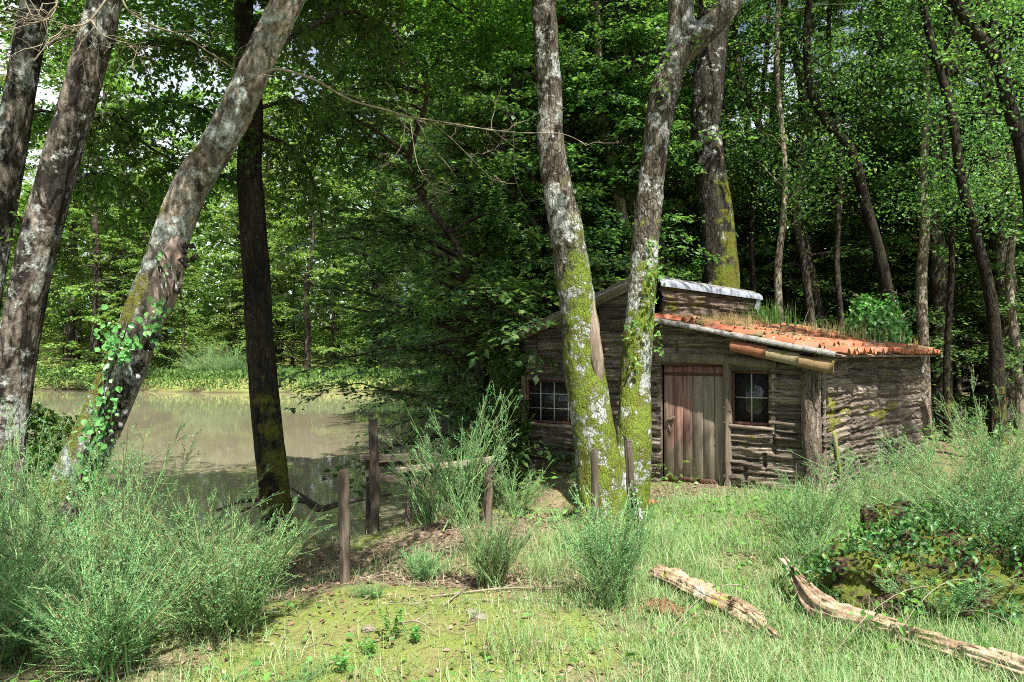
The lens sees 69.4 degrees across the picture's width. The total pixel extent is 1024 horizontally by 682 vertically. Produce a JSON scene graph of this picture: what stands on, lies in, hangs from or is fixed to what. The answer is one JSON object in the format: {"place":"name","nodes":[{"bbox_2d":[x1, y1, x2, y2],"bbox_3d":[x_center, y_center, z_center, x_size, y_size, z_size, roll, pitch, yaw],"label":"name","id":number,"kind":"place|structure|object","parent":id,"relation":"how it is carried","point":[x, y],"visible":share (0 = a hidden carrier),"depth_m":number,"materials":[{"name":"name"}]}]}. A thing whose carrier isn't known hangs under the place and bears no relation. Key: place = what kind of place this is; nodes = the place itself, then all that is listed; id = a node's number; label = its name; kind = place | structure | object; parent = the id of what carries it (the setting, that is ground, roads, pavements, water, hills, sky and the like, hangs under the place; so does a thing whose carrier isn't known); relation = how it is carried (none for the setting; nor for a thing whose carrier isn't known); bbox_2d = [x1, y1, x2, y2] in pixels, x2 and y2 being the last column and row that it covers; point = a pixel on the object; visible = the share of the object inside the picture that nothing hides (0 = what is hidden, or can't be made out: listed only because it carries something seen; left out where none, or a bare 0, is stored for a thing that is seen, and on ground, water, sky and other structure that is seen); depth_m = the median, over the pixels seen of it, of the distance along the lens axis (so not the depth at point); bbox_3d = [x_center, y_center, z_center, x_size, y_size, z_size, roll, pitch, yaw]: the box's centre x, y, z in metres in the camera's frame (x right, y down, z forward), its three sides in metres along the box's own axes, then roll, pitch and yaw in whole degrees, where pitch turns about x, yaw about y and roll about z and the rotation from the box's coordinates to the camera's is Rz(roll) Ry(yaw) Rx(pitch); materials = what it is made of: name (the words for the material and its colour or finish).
{"place":"outdoors","nodes":[
{"label":"outdoors","id":0,"kind":"place"},
{"bbox_2d":[24,390,493,538],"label":"pond water","id":1,"kind":"structure","parent":0,"point":[317,448],"depth_m":20.09,"materials":[{"name":"liquid"}]},
{"bbox_2d":[0,0,1015,324],"label":"sky","id":2,"kind":"structure","parent":0,"point":[50,97],"materials":[{"name":"white"}]},
{"bbox_2d":[0,327,1023,681],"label":"ground","id":3,"kind":"structure","parent":0,"point":[412,651],"depth_m":4.70,"materials":[{"name":"plant"}]},
{"bbox_2d":[0,398,92,590],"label":"broom bush","id":4,"kind":"object","parent":3,"relation":"on","point":[68,483],"visible":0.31,"depth_m":5.51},
{"bbox_2d":[0,499,121,667],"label":"broom bush","id":5,"kind":"object","parent":3,"relation":"on","point":[7,618],"visible":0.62,"depth_m":4.17,"materials":[{"name":"plant"}]},
{"bbox_2d":[0,0,143,364],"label":"shore tree","id":6,"kind":"object","parent":3,"relation":"on","point":[44,72],"visible":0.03,"depth_m":66.71,"materials":[{"name":"green plant"}]},
{"bbox_2d":[17,69,131,368],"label":"shore tree","id":7,"kind":"object","parent":3,"relation":"on","point":[70,328],"visible":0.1,"depth_m":56.11,"materials":[{"name":"green plant"}]},
{"bbox_2d":[0,398,174,617],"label":"broom bush","id":8,"kind":"object","parent":3,"relation":"on","point":[36,503],"visible":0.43,"depth_m":5.02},
{"bbox_2d":[10,37,202,385],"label":"shore tree","id":9,"kind":"object","parent":3,"relation":"on","point":[94,364],"visible":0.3,"depth_m":53.11,"materials":[{"name":"green plant"}]},
{"bbox_2d":[24,0,213,357],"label":"shore tree","id":10,"kind":"object","parent":3,"relation":"on","point":[118,98],"visible":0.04,"depth_m":67.56,"materials":[{"name":"green plant"}]},
{"bbox_2d":[40,110,207,384],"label":"shore tree","id":11,"kind":"object","parent":3,"relation":"on","point":[111,307],"visible":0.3,"depth_m":54.65,"materials":[{"name":"green plant"}]},
{"bbox_2d":[0,509,251,681],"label":"broom bush","id":12,"kind":"object","parent":3,"relation":"on","point":[112,636],"visible":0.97,"depth_m":3.91,"materials":[{"name":"plant"}]},
{"bbox_2d":[84,175,200,377],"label":"shore tree","id":13,"kind":"object","parent":3,"relation":"on","point":[136,268],"visible":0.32,"depth_m":52.82,"materials":[{"name":"green plant"}]},
{"bbox_2d":[0,0,309,549],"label":"lichened tree","id":14,"kind":"object","parent":3,"relation":"on","point":[59,181],"visible":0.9,"depth_m":6.34,"materials":[{"name":"grey plant"}]},
{"bbox_2d":[85,86,226,365],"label":"shore tree","id":15,"kind":"object","parent":3,"relation":"on","point":[179,144],"visible":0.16,"depth_m":63.97,"materials":[{"name":"green plant"}]},
{"bbox_2d":[37,488,289,640],"bbox_3d":[-2.253,1.548,5.068,1.756,0.821,1.752,-1,19,35],"label":"broom bush","id":16,"kind":"object","parent":3,"relation":"on","point":[182,626],"visible":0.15,"depth_m":5.18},
{"bbox_2d":[0,394,336,623],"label":"broom bush","id":17,"kind":"object","parent":3,"relation":"on","point":[110,541],"visible":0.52,"depth_m":4.68,"materials":[{"name":"plant"}]},
{"bbox_2d":[0,0,346,512],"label":"lichened tree","id":18,"kind":"object","parent":3,"relation":"on","point":[20,124],"visible":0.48,"depth_m":7.45,"materials":[{"name":"green plant"}]},
{"bbox_2d":[101,484,333,640],"bbox_3d":[-1.763,1.336,4.540,1.371,0.975,1.192,0,-1,-25],"label":"broom bush","id":19,"kind":"object","parent":3,"relation":"on","point":[235,608],"visible":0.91,"depth_m":4.44,"materials":[{"name":"plant"}]},
{"bbox_2d":[34,363,448,391],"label":"bank grass","id":20,"kind":"structure","parent":3,"relation":"on","point":[168,373],"depth_m":50.81,"materials":[{"name":"plant"}]},
{"bbox_2d":[182,0,319,362],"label":"shore tree","id":21,"kind":"object","parent":3,"relation":"on","point":[200,238],"visible":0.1,"depth_m":68.44,"materials":[{"name":"green plant"}]},
{"bbox_2d":[192,117,325,366],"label":"shore tree","id":22,"kind":"object","parent":3,"relation":"on","point":[241,281],"visible":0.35,"depth_m":56.82,"materials":[{"name":"green plant"}]},
{"bbox_2d":[175,0,347,354],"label":"shore tree","id":23,"kind":"object","parent":3,"relation":"on","point":[266,122],"visible":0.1,"depth_m":67.92,"materials":[{"name":"green plant"}]},
{"bbox_2d":[196,51,331,359],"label":"shore tree","id":24,"kind":"object","parent":3,"relation":"on","point":[277,349],"visible":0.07,"depth_m":69.81,"materials":[{"name":"green plant"}]},
{"bbox_2d":[186,46,343,347],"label":"shore tree","id":25,"kind":"object","parent":3,"relation":"on","point":[235,211],"visible":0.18,"depth_m":57.92,"materials":[{"name":"green plant"}]},
{"bbox_2d":[0,0,570,532],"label":"dark mossy tree","id":26,"kind":"object","parent":3,"relation":"on","point":[246,182],"visible":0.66,"depth_m":9.01,"materials":[{"name":"green plant"}]},
{"bbox_2d":[228,112,361,368],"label":"shore tree","id":27,"kind":"object","parent":3,"relation":"on","point":[308,348],"visible":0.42,"depth_m":53.35,"materials":[{"name":"green plant"}]},
{"bbox_2d":[8,0,617,573],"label":"hornbeam","id":28,"kind":"object","parent":3,"relation":"on","point":[202,166],"visible":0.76,"depth_m":5.94,"materials":[{"name":"grey plant"}]},
{"bbox_2d":[53,304,147,566],"bbox_3d":[-3.201,0.734,5.665,0.733,2.041,0.212,0,-1,-17],"label":"ivy","id":29,"kind":"object","parent":28,"relation":"attached to","point":[124,343],"visible":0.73,"depth_m":5.69,"materials":[{"name":"green plant"}]},
{"bbox_2d":[133,244,174,351],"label":"ivy","id":30,"kind":"object","parent":28,"relation":"attached to","point":[155,327],"visible":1,"depth_m":5.70,"materials":[{"name":"green plant"}]},
{"bbox_2d":[242,61,398,364],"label":"shore tree","id":31,"kind":"object","parent":3,"relation":"on","point":[327,292],"visible":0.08,"depth_m":65.06,"materials":[{"name":"green plant"}]},
{"bbox_2d":[293,241,363,371],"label":"understorey tree","id":32,"kind":"object","parent":3,"relation":"on","point":[331,343],"visible":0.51,"depth_m":54.46,"materials":[{"name":"green plant"}]},
{"bbox_2d":[338,464,349,584],"bbox_3d":[-1.232,1.531,5.418,0.093,1.249,0.088,-1,-1,33],"label":"fence post","id":33,"kind":"object","parent":3,"relation":"on","point":[344,522],"visible":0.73,"depth_m":5.40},
{"bbox_2d":[274,0,435,365],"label":"shore tree","id":34,"kind":"object","parent":3,"relation":"on","point":[363,255],"visible":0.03,"depth_m":64.82,"materials":[{"name":"green plant"}]},
{"bbox_2d":[301,26,429,367],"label":"shore tree","id":35,"kind":"object","parent":3,"relation":"on","point":[372,250],"visible":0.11,"depth_m":56.65,"materials":[{"name":"green plant"}]},
{"bbox_2d":[368,418,380,534],"bbox_3d":[-1.522,1.672,8.171,0.140,1.654,0.132,0,-1,0],"label":"fence post","id":36,"kind":"object","parent":3,"relation":"on","point":[374,483],"visible":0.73,"depth_m":8.14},
{"bbox_2d":[345,148,459,398],"bbox_3d":[-2.522,-2.613,28.934,8.370,11.446,9.604,1,-1,-28],"label":"understorey tree","id":37,"kind":"object","parent":3,"relation":"on","point":[409,203],"visible":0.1,"depth_m":29.44,"materials":[{"name":"green plant"}]},
{"bbox_2d":[360,453,447,534],"bbox_3d":[-1.299,2.152,9.089,1.136,1.531,0.599,0,-1,-17],"label":"fence","id":38,"kind":"object","parent":3,"relation":"on","point":[383,477],"visible":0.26,"depth_m":9.07,"materials":[{"name":"brown wood"}]},
{"bbox_2d":[379,437,453,524],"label":"broom bush","id":39,"kind":"object","parent":3,"relation":"on","point":[422,502],"visible":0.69,"depth_m":7.36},
{"bbox_2d":[394,539,464,581],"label":"broom bush","id":40,"kind":"object","parent":3,"relation":"on","point":[425,571],"visible":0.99,"depth_m":5.64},
{"bbox_2d":[244,0,615,506],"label":"understorey tree","id":41,"kind":"object","parent":3,"relation":"on","point":[488,282],"visible":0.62,"depth_m":12.23,"materials":[{"name":"green plant"}]},
{"bbox_2d":[354,3,510,459],"bbox_3d":[-1.279,-5.541,17.208,9.168,17.030,7.823,0,-1,-21],"label":"dark tree","id":42,"kind":"object","parent":3,"relation":"on","point":[486,378],"visible":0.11,"depth_m":16.83,"materials":[{"name":"green plant"}]},
{"bbox_2d":[368,140,527,431],"bbox_3d":[-1.361,-2.753,24.910,9.604,11.446,8.370,1,-1,-43],"label":"understorey tree","id":43,"kind":"object","parent":3,"relation":"on","point":[437,389],"visible":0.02,"depth_m":24.21,"materials":[{"name":"green plant"}]},
{"bbox_2d":[377,381,522,531],"bbox_3d":[-0.534,1.088,7.026,1.302,1.434,1.172,0,-1,-23],"label":"broom bush","id":44,"kind":"object","parent":3,"relation":"on","point":[461,477],"visible":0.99,"depth_m":7.07,"materials":[{"name":"plant"}]},
{"bbox_2d":[440,311,525,506],"bbox_3d":[-0.431,1.171,12.619,1.604,3.542,1.760,1,-1,-33],"label":"ivy thicket","id":45,"kind":"object","parent":3,"relation":"on","point":[473,395],"visible":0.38,"depth_m":12.30,"materials":[{"name":"green plant"}]},
{"bbox_2d":[0,128,976,345],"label":"distant wood","id":46,"kind":"object","parent":3,"relation":"on","point":[204,308],"visible":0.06,"depth_m":81.14,"materials":[{"name":"plant"}]},
{"bbox_2d":[349,46,639,449],"bbox_3d":[0.172,-2.204,20.076,8.865,10.566,7.727,-1,-1,31],"label":"understorey tree","id":47,"kind":"object","parent":3,"relation":"on","point":[607,56],"visible":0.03,"depth_m":18.73,"materials":[{"name":"green plant"}]},
{"bbox_2d":[446,493,545,589],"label":"broom bush","id":48,"kind":"object","parent":3,"relation":"on","point":[489,569],"visible":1,"depth_m":5.43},
{"bbox_2d":[477,359,536,494],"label":"ivy thicket","id":49,"kind":"object","parent":3,"relation":"on","point":[506,388],"visible":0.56,"depth_m":11.52,"materials":[{"name":"green plant"}]},
{"bbox_2d":[0,483,1023,681],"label":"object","id":50,"kind":"structure","parent":3,"relation":"on","point":[307,587],"depth_m":5.45,"materials":[{"name":"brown plant"}]},
{"bbox_2d":[442,606,581,676],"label":"grass tuft","id":51,"kind":"object","parent":3,"relation":"on","point":[524,652],"visible":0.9,"depth_m":4.05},
{"bbox_2d":[351,0,686,429],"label":"understorey tree","id":52,"kind":"object","parent":3,"relation":"on","point":[455,98],"visible":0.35,"depth_m":14.13,"materials":[{"name":"green plant"}]},
{"bbox_2d":[482,453,555,517],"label":"broom bush","id":53,"kind":"object","parent":3,"relation":"on","point":[508,498],"visible":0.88,"depth_m":7.57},
{"bbox_2d":[353,0,701,378],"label":"understorey tree","id":54,"kind":"object","parent":3,"relation":"on","point":[528,111],"visible":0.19,"depth_m":14.76,"materials":[{"name":"green plant"}]},
{"bbox_2d":[368,0,690,432],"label":"forest tree","id":55,"kind":"object","parent":3,"relation":"on","point":[451,148],"visible":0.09,"depth_m":16.76,"materials":[{"name":"green plant"}]},
{"bbox_2d":[399,0,691,429],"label":"forest tree","id":56,"kind":"object","parent":3,"relation":"on","point":[567,108],"visible":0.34,"depth_m":14.64,"materials":[{"name":"green plant"}]},
{"bbox_2d":[414,0,691,363],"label":"shore tree","id":57,"kind":"object","parent":3,"relation":"on","point":[589,46],"visible":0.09,"depth_m":15.52,"materials":[{"name":"green plant"}]},
{"bbox_2d":[160,489,1000,681],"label":"twig litter","id":58,"kind":"object","parent":3,"relation":"on","point":[418,602],"visible":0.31,"depth_m":5.35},
{"bbox_2d":[542,481,665,606],"bbox_3d":[0.605,1.389,4.993,0.780,0.820,0.791,0,-1,-12],"label":"broom bush","id":59,"kind":"object","parent":3,"relation":"on","point":[625,547],"visible":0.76,"depth_m":4.96,"materials":[{"name":"plant"}]},
{"bbox_2d":[528,506,681,611],"bbox_3d":[0.642,1.457,4.846,0.781,0.665,0.868,-1,-1,44],"label":"broom bush","id":60,"kind":"object","parent":3,"relation":"on","point":[608,591],"visible":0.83,"depth_m":4.83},
{"bbox_2d":[483,11,769,381],"bbox_3d":[2.554,-1.875,16.550,6.439,8.805,7.388,0,-1,3],"label":"understorey tree","id":61,"kind":"object","parent":3,"relation":"on","point":[627,39],"visible":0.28,"depth_m":14.66,"materials":[{"name":"green plant"}]},
{"bbox_2d":[527,0,731,278],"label":"tree","id":62,"kind":"object","parent":3,"relation":"on","point":[617,200],"visible":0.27,"depth_m":15.35,"materials":[{"name":"green plant"}]},
{"bbox_2d":[532,0,743,525],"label":"mossy tree","id":63,"kind":"object","parent":3,"relation":"on","point":[689,37],"visible":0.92,"depth_m":7.71,"materials":[{"name":"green plant"}]},
{"bbox_2d":[497,0,799,277],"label":"forest tree","id":64,"kind":"object","parent":3,"relation":"on","point":[620,4],"visible":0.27,"depth_m":15.89,"materials":[{"name":"green plant"}]},
{"bbox_2d":[512,0,826,279],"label":"forest tree","id":65,"kind":"object","parent":3,"relation":"on","point":[674,184],"visible":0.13,"depth_m":17.70,"materials":[{"name":"green plant"}]},
{"bbox_2d":[690,0,739,288],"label":"tree","id":66,"kind":"object","parent":3,"relation":"on","point":[718,232],"visible":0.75,"depth_m":14.40,"materials":[{"name":"brown plant"}]},
{"bbox_2d":[649,564,783,640],"bbox_3d":[1.422,1.815,5.124,0.271,0.274,1.262,1,-1,-30],"label":"fallen log","id":67,"kind":"object","parent":3,"relation":"on","point":[662,573],"visible":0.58,"depth_m":5.09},
{"bbox_2d":[502,277,941,498],"bbox_3d":[3.727,0.628,12.348,4.984,3.132,6.149,-1,-1,41],"label":"hut","id":68,"kind":"object","parent":3,"relation":"on","point":[732,404],"visible":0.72,"depth_m":10.21,"materials":[{"name":"brown wood"}]},
{"bbox_2d":[521,375,571,428],"bbox_3d":[0.625,0.940,11.483,1.183,0.791,0.171,-1,-1,35],"label":"window","id":69,"kind":"structure","parent":68,"relation":"in","point":[550,397],"depth_m":11.57,"materials":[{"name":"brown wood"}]},
{"bbox_2d":[664,364,723,485],"bbox_3d":[2.508,1.174,10.189,0.904,1.740,0.102,-1,-1,35],"label":"door","id":70,"kind":"structure","parent":68,"relation":"in","point":[693,394],"depth_m":10.18,"materials":[{"name":"wood"}]},
{"bbox_2d":[728,369,775,433],"bbox_3d":[3.148,0.780,9.701,0.639,0.842,0.168,-1,-1,35],"label":"window","id":71,"kind":"structure","parent":68,"relation":"in","point":[750,389],"depth_m":9.73,"materials":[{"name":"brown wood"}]},
{"bbox_2d":[840,287,921,344],"bbox_3d":[6.288,-0.402,12.724,1.143,0.984,1.147,0,-1,-22],"label":"ivy heap","id":72,"kind":"object","parent":68,"relation":"on","point":[877,314],"visible":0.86,"depth_m":12.47,"materials":[{"name":"green plant"}]},
{"bbox_2d":[660,0,834,310],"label":"forest tree","id":73,"kind":"object","parent":3,"relation":"on","point":[736,220],"visible":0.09,"depth_m":22.07,"materials":[{"name":"green plant"}]},
{"bbox_2d":[675,0,834,311],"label":"thin tree","id":74,"kind":"object","parent":3,"relation":"on","point":[752,209],"visible":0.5,"depth_m":16.91,"materials":[{"name":"green plant"}]},
{"bbox_2d":[658,0,875,322],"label":"pale tree","id":75,"kind":"object","parent":3,"relation":"on","point":[785,199],"visible":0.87,"depth_m":15.81,"materials":[{"name":"green plant"}]},
{"bbox_2d":[665,0,877,326],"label":"slanting tree","id":76,"kind":"object","parent":3,"relation":"on","point":[806,280],"visible":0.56,"depth_m":16.49,"materials":[{"name":"green plant"}]},
{"bbox_2d":[723,446,887,564],"bbox_3d":[2.475,1.397,6.156,1.085,0.987,0.976,0,-1,-23],"label":"broom bush","id":77,"kind":"object","parent":3,"relation":"on","point":[803,515],"visible":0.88,"depth_m":6.19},
{"bbox_2d":[743,0,919,330],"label":"thin tree","id":78,"kind":"object","parent":3,"relation":"on","point":[837,272],"visible":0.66,"depth_m":16.80,"materials":[{"name":"green plant"}]},
{"bbox_2d":[679,0,985,328],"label":"forest tree","id":79,"kind":"object","parent":3,"relation":"on","point":[818,305],"visible":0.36,"depth_m":18.39,"materials":[{"name":"green plant"}]},
{"bbox_2d":[695,61,976,368],"bbox_3d":[7.283,-2.274,19.959,8.152,9.716,7.105,-2,0,16],"label":"understorey tree","id":80,"kind":"object","parent":3,"relation":"on","point":[766,241],"visible":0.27,"depth_m":18.90,"materials":[{"name":"green plant"}]},
{"bbox_2d":[652,521,1023,662],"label":"bramble","id":81,"kind":"object","parent":3,"relation":"on","point":[878,604],"visible":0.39,"depth_m":4.58,"materials":[{"name":"green plant"}]},
{"bbox_2d":[729,0,952,309],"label":"slanting tree","id":82,"kind":"object","parent":3,"relation":"on","point":[872,228],"visible":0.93,"depth_m":15.47,"materials":[{"name":"green plant"}]},
{"bbox_2d":[803,428,929,514],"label":"broom bush","id":83,"kind":"object","parent":3,"relation":"on","point":[861,479],"visible":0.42,"depth_m":7.62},
{"bbox_2d":[763,0,1000,291],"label":"forest tree","id":84,"kind":"object","parent":3,"relation":"on","point":[880,33],"visible":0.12,"depth_m":20.74,"materials":[{"name":"green plant"}]},
{"bbox_2d":[755,0,1023,216],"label":"curved tree","id":85,"kind":"object","parent":3,"relation":"on","point":[995,57],"visible":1,"depth_m":12.52,"materials":[{"name":"green plant"}]},
{"bbox_2d":[778,143,1021,419],"bbox_3d":[10.161,-1.498,19.453,6.798,7.752,5.747,-1,-1,29],"label":"understorey tree","id":86,"kind":"object","parent":3,"relation":"on","point":[847,225],"visible":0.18,"depth_m":19.05,"materials":[{"name":"green plant"}]},
{"bbox_2d":[780,556,1023,681],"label":"fallen log","id":87,"kind":"object","parent":3,"relation":"on","point":[805,593],"visible":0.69,"depth_m":4.43,"materials":[{"name":"wood"}]},
{"bbox_2d":[791,118,1012,385],"bbox_3d":[9.724,-1.562,20.107,6.902,8.226,6.015,-2,-3,34],"label":"understorey tree","id":88,"kind":"object","parent":3,"relation":"on","point":[909,282],"visible":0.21,"depth_m":19.12,"materials":[{"name":"green plant"}]},
{"bbox_2d":[789,414,1023,518],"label":"broom bush","id":89,"kind":"object","parent":3,"relation":"on","point":[935,458],"visible":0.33,"depth_m":6.15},
{"bbox_2d":[807,0,1023,431],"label":"forest tree","id":90,"kind":"object","parent":3,"relation":"on","point":[938,289],"visible":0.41,"depth_m":17.92,"materials":[{"name":"green plant"}]},
{"bbox_2d":[814,0,1017,438],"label":"pale tree","id":91,"kind":"object","parent":3,"relation":"on","point":[922,324],"visible":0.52,"depth_m":16.54,"materials":[{"name":"green plant"}]},
{"bbox_2d":[813,526,1023,627],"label":"root mound","id":92,"kind":"object","parent":3,"relation":"on","point":[857,581],"visible":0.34,"depth_m":4.92,"materials":[{"name":"plant"}]},
{"bbox_2d":[778,493,1023,627],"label":"bramble","id":93,"kind":"object","parent":92,"relation":"on","point":[913,526],"visible":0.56,"depth_m":5.02,"materials":[{"name":"green plant"}]},
{"bbox_2d":[816,0,1023,435],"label":"thin tree","id":94,"kind":"object","parent":3,"relation":"on","point":[1014,335],"visible":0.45,"depth_m":16.85,"materials":[{"name":"green plant"}]},
{"bbox_2d":[822,0,1023,428],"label":"forest tree","id":95,"kind":"object","parent":3,"relation":"on","point":[995,244],"visible":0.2,"depth_m":18.33,"materials":[{"name":"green plant"}]},
{"bbox_2d":[827,0,1023,422],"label":"forest tree","id":96,"kind":"object","parent":3,"relation":"on","point":[982,389],"visible":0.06,"depth_m":20.79,"materials":[{"name":"green plant"}]},
{"bbox_2d":[829,145,1023,433],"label":"understorey tree","id":97,"kind":"object","parent":3,"relation":"on","point":[978,295],"visible":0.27,"depth_m":18.12,"materials":[{"name":"green plant"}]},
{"bbox_2d":[840,368,1023,518],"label":"broom bush","id":98,"kind":"object","parent":3,"relation":"on","point":[986,469],"visible":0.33,"depth_m":6.23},
{"bbox_2d":[847,0,1023,440],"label":"thin tree","id":99,"kind":"object","parent":3,"relation":"on","point":[947,334],"visible":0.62,"depth_m":16.20,"materials":[{"name":"green plant"}]},
{"bbox_2d":[849,396,1023,566],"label":"broom bush","id":100,"kind":"object","parent":3,"relation":"on","point":[1011,507],"visible":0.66,"depth_m":5.37,"materials":[{"name":"plant"}]},
{"bbox_2d":[852,0,1023,445],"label":"slanting tree","id":101,"kind":"object","parent":3,"relation":"on","point":[995,345],"visible":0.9,"depth_m":14.98,"materials":[{"name":"green plant"}]},
{"bbox_2d":[855,537,1023,624],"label":"broom bush","id":102,"kind":"object","parent":3,"relation":"on","point":[960,592],"visible":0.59,"depth_m":4.70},
{"bbox_2d":[903,449,1023,530],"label":"broom bush","id":103,"kind":"object","parent":3,"relation":"on","point":[976,484],"visible":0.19,"depth_m":5.49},
{"bbox_2d":[0,463,1023,681],"bbox_3d":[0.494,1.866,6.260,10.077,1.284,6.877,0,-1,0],"label":"grass","id":104,"kind":"structure","parent":0,"point":[824,674],"depth_m":4.53,"materials":[{"name":"plant"}]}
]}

